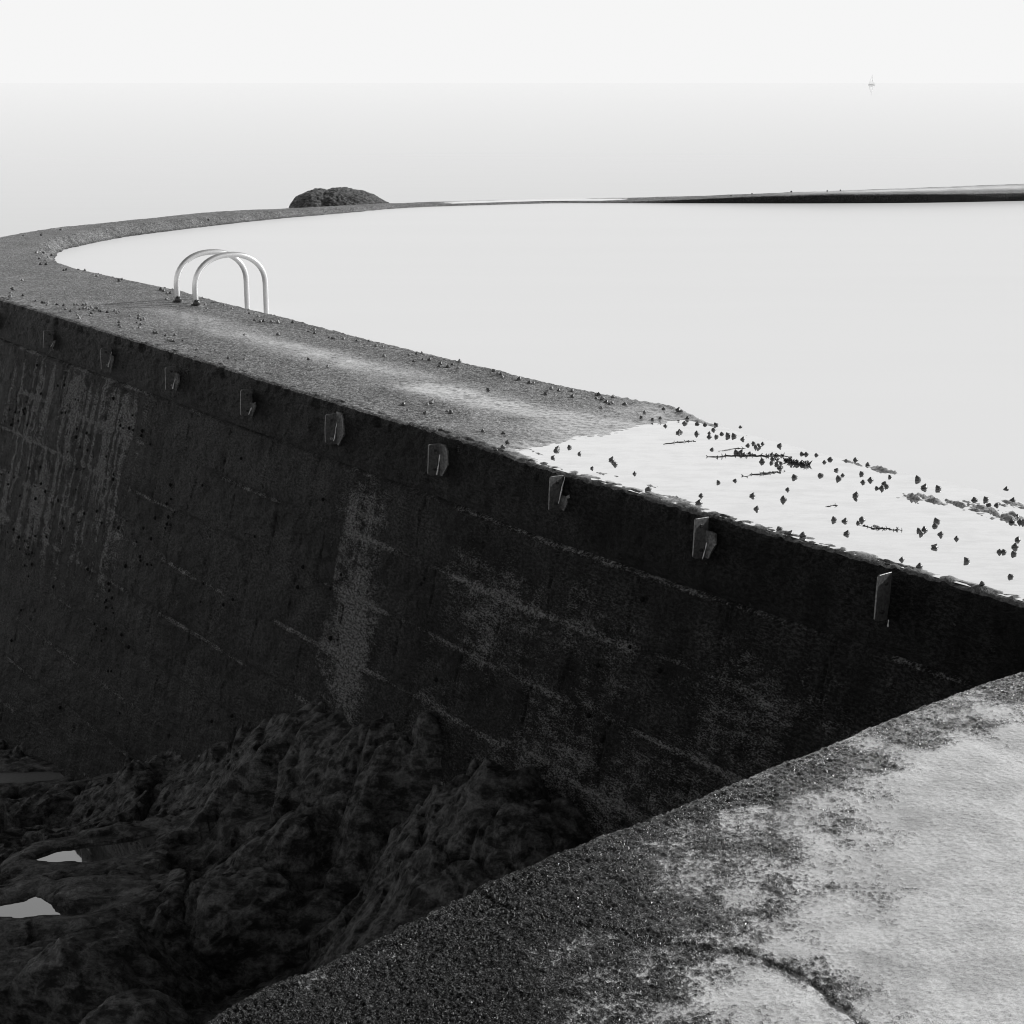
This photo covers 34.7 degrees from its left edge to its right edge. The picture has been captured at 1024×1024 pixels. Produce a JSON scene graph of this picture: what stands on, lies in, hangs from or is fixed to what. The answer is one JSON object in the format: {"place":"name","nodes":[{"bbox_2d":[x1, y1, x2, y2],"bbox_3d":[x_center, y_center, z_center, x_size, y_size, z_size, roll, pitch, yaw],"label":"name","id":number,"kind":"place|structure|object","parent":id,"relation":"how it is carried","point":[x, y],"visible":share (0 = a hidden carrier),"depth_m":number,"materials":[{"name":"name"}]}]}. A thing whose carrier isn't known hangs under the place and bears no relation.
{"place":"outdoors","nodes":[
{"label":"outdoors","id":0,"kind":"place"},
{"bbox_2d":[0,83,1023,236],"bbox_3d":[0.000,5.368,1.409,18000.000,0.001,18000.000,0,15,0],"label":"sea","id":1,"kind":"structure","parent":0,"point":[74,154],"depth_m":155.19,"materials":[{"name":"liquid"}]},
{"bbox_2d":[0,700,590,1023],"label":"rocks","id":2,"kind":"object","parent":1,"relation":"in","point":[381,827],"visible":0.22,"depth_m":9.05,"materials":[{"name":"black stone"}]},
{"bbox_2d":[0,938,56,1023],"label":"boulder","id":3,"kind":"object","parent":2,"relation":"on","point":[13,962],"visible":0.3,"depth_m":8.17,"materials":[{"name":"grey stone"}]},
{"bbox_2d":[0,772,63,782],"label":"pool","id":4,"kind":"structure","parent":2,"relation":"on","point":[15,777],"depth_m":12.80,"materials":[{"name":"grey liquid"}]},
{"bbox_2d":[0,895,81,917],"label":"rock pool","id":5,"kind":"object","parent":2,"relation":"on","point":[34,905],"visible":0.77,"depth_m":9.01,"materials":[{"name":"liquid"}]},
{"bbox_2d":[33,834,156,861],"bbox_3d":[-2.481,2.053,9.864,0.983,0.001,0.418,-8,17,-27],"label":"rock pool","id":6,"kind":"object","parent":2,"relation":"on","point":[99,852],"visible":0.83,"depth_m":9.88,"materials":[{"name":"liquid"}]},
{"bbox_2d":[8,919,206,1023],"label":"boulder","id":7,"kind":"object","parent":2,"relation":"on","point":[75,977],"visible":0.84,"depth_m":7.97,"materials":[{"name":"grey stone"}]},
{"bbox_2d":[79,989,195,1023],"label":"boulder","id":8,"kind":"object","parent":2,"relation":"on","point":[138,1006],"visible":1,"depth_m":7.23,"materials":[{"name":"grey stone"}]},
{"bbox_2d":[184,867,305,977],"bbox_3d":[-1.415,2.256,8.866,0.761,0.620,0.830,-28,34,-33],"label":"boulder","id":9,"kind":"object","parent":2,"relation":"on","point":[231,919],"visible":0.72,"depth_m":8.65,"materials":[{"name":"black stone"}]},
{"bbox_2d":[232,888,347,991],"bbox_3d":[-1.114,2.335,8.705,0.917,0.467,0.501,-30,36,-35],"label":"boulder","id":10,"kind":"object","parent":2,"relation":"on","point":[308,920],"visible":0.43,"depth_m":8.54,"materials":[{"name":"black stone"}]},
{"bbox_2d":[289,187,388,207],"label":"sea rock","id":11,"kind":"object","parent":1,"relation":"in","point":[322,197],"visible":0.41,"depth_m":57.94,"materials":[{"name":"grey stone"}]},
{"bbox_2d":[0,184,1023,839],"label":"tidal pool wall","id":12,"kind":"structure","parent":1,"relation":"on","point":[764,648],"depth_m":9.90,"materials":[{"name":"concrete"}]},
{"bbox_2d":[43,330,55,349],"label":"metal bracket","id":13,"kind":"object","parent":12,"relation":"attached to","point":[49,343],"visible":1,"depth_m":13.86,"materials":[{"name":"grey metal"}]},
{"bbox_2d":[101,348,113,368],"bbox_3d":[-3.172,-1.201,12.854,0.091,0.172,0.064,-8,16,-35],"label":"metal bracket","id":14,"kind":"object","parent":12,"relation":"attached to","point":[107,359],"visible":1,"depth_m":12.87,"materials":[{"name":"grey metal"}]},
{"bbox_2d":[165,366,179,389],"bbox_3d":[-2.463,-0.966,11.892,0.088,0.176,0.074,-8,16,-35],"label":"metal bracket","id":15,"kind":"object","parent":12,"relation":"attached to","point":[172,379],"visible":1,"depth_m":11.91,"materials":[{"name":"grey metal"}]},
{"bbox_2d":[172,249,268,313],"bbox_3d":[-2.625,-1.680,14.811,0.754,1.358,0.507,-13,19,-40],"label":"pool ladder","id":16,"kind":"object","parent":12,"relation":"attached to","point":[217,254],"visible":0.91,"depth_m":14.66,"materials":[{"name":"metal"}]},
{"bbox_2d":[240,389,255,415],"bbox_3d":[-1.759,-0.725,10.940,0.090,0.182,0.069,-8,16,-35],"label":"metal bracket","id":17,"kind":"object","parent":12,"relation":"attached to","point":[247,406],"visible":1,"depth_m":10.96,"materials":[{"name":"grey metal"}]},
{"bbox_2d":[325,411,344,444],"bbox_3d":[-1.082,-0.504,10.033,0.090,0.206,0.104,-8,16,-35],"label":"metal bracket","id":18,"kind":"object","parent":12,"relation":"attached to","point":[334,429],"visible":1,"depth_m":10.06,"materials":[{"name":"grey metal"}]},
{"bbox_2d":[427,443,448,475],"bbox_3d":[-0.408,-0.284,9.149,0.090,0.182,0.094,-8,17,-36],"label":"metal bracket","id":19,"kind":"object","parent":12,"relation":"attached to","point":[438,459],"visible":1,"depth_m":9.17,"materials":[{"name":"grey metal"}]},
{"bbox_2d":[441,199,626,203],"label":"puddle","id":20,"kind":"object","parent":12,"relation":"on","point":[532,200],"visible":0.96,"depth_m":28.74,"materials":[{"name":"liquid"}]},
{"bbox_2d":[548,475,569,510],"bbox_3d":[0.245,-0.089,8.306,0.090,0.182,0.079,-8,17,-36],"label":"metal bracket","id":21,"kind":"object","parent":12,"relation":"attached to","point":[557,500],"visible":1,"depth_m":8.33,"materials":[{"name":"grey metal"}]},
{"bbox_2d":[692,517,716,558],"bbox_3d":[0.886,0.128,7.501,0.088,0.195,0.074,-8,17,-37],"label":"metal bracket","id":22,"kind":"object","parent":12,"relation":"attached to","point":[704,541],"visible":1,"depth_m":7.52,"materials":[{"name":"grey metal"}]},
{"bbox_2d":[499,418,1023,600],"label":"puddle","id":23,"kind":"object","parent":12,"relation":"on","point":[690,470],"visible":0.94,"depth_m":7.92,"materials":[{"name":"liquid"}]},
{"bbox_2d":[706,452,791,456],"bbox_3d":[1.260,-0.301,8.726,0.458,0.025,0.068,0,15,0],"label":"seaweed","id":24,"kind":"object","parent":23,"relation":"on","point":[765,455],"visible":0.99,"depth_m":8.73,"materials":[{"name":"black plant"}]},
{"bbox_2d":[742,470,784,476],"bbox_3d":[1.285,-0.198,8.338,0.262,0.018,0.041,-7,16,-26],"label":"seaweed","id":25,"kind":"object","parent":23,"relation":"on","point":[763,472],"visible":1,"depth_m":8.34,"materials":[{"name":"black plant"}]},
{"bbox_2d":[783,456,812,465],"bbox_3d":[1.481,-0.265,8.576,0.182,0.038,0.066,14,20,43],"label":"seaweed","id":26,"kind":"object","parent":23,"relation":"on","point":[803,463],"visible":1,"depth_m":8.55,"materials":[{"name":"black plant"}]},
{"bbox_2d":[863,524,901,530],"bbox_3d":[1.642,0.069,7.318,0.203,0.020,0.048,7,16,23],"label":"seaweed","id":27,"kind":"object","parent":23,"relation":"on","point":[881,528],"visible":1,"depth_m":7.31,"materials":[{"name":"black plant"}]},
{"bbox_2d":[1011,542,1018,547],"bbox_3d":[2.159,0.143,7.026,0.034,0.029,0.030,22,-3,-31],"label":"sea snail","id":28,"kind":"object","parent":23,"relation":"on","point":[1015,545],"visible":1,"depth_m":7.01},
{"bbox_2d":[874,572,891,626],"bbox_3d":[1.525,0.365,6.723,0.089,0.234,0.019,-9,17,-38],"label":"metal bracket","id":29,"kind":"object","parent":12,"relation":"attached to","point":[882,595],"visible":1,"depth_m":6.72,"materials":[{"name":"grey metal"}]},
{"bbox_2d":[868,74,874,84],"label":"sailing boat","id":30,"kind":"object","parent":1,"relation":"on","point":[872,81],"visible":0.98,"depth_m":3287.74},
{"bbox_2d":[0,0,1023,82],"label":"sky","id":31,"kind":"structure","parent":0,"point":[42,41],"materials":[{"name":"white"}]},
{"bbox_2d":[54,201,1023,502],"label":"pool water","id":32,"kind":"structure","parent":0,"point":[888,335],"depth_m":15.88,"materials":[{"name":"white liquid"}]},
{"bbox_2d":[206,672,1023,1023],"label":"concrete platform","id":33,"kind":"structure","parent":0,"point":[874,874],"depth_m":3.92,"materials":[{"name":"grey concrete"}]}
]}

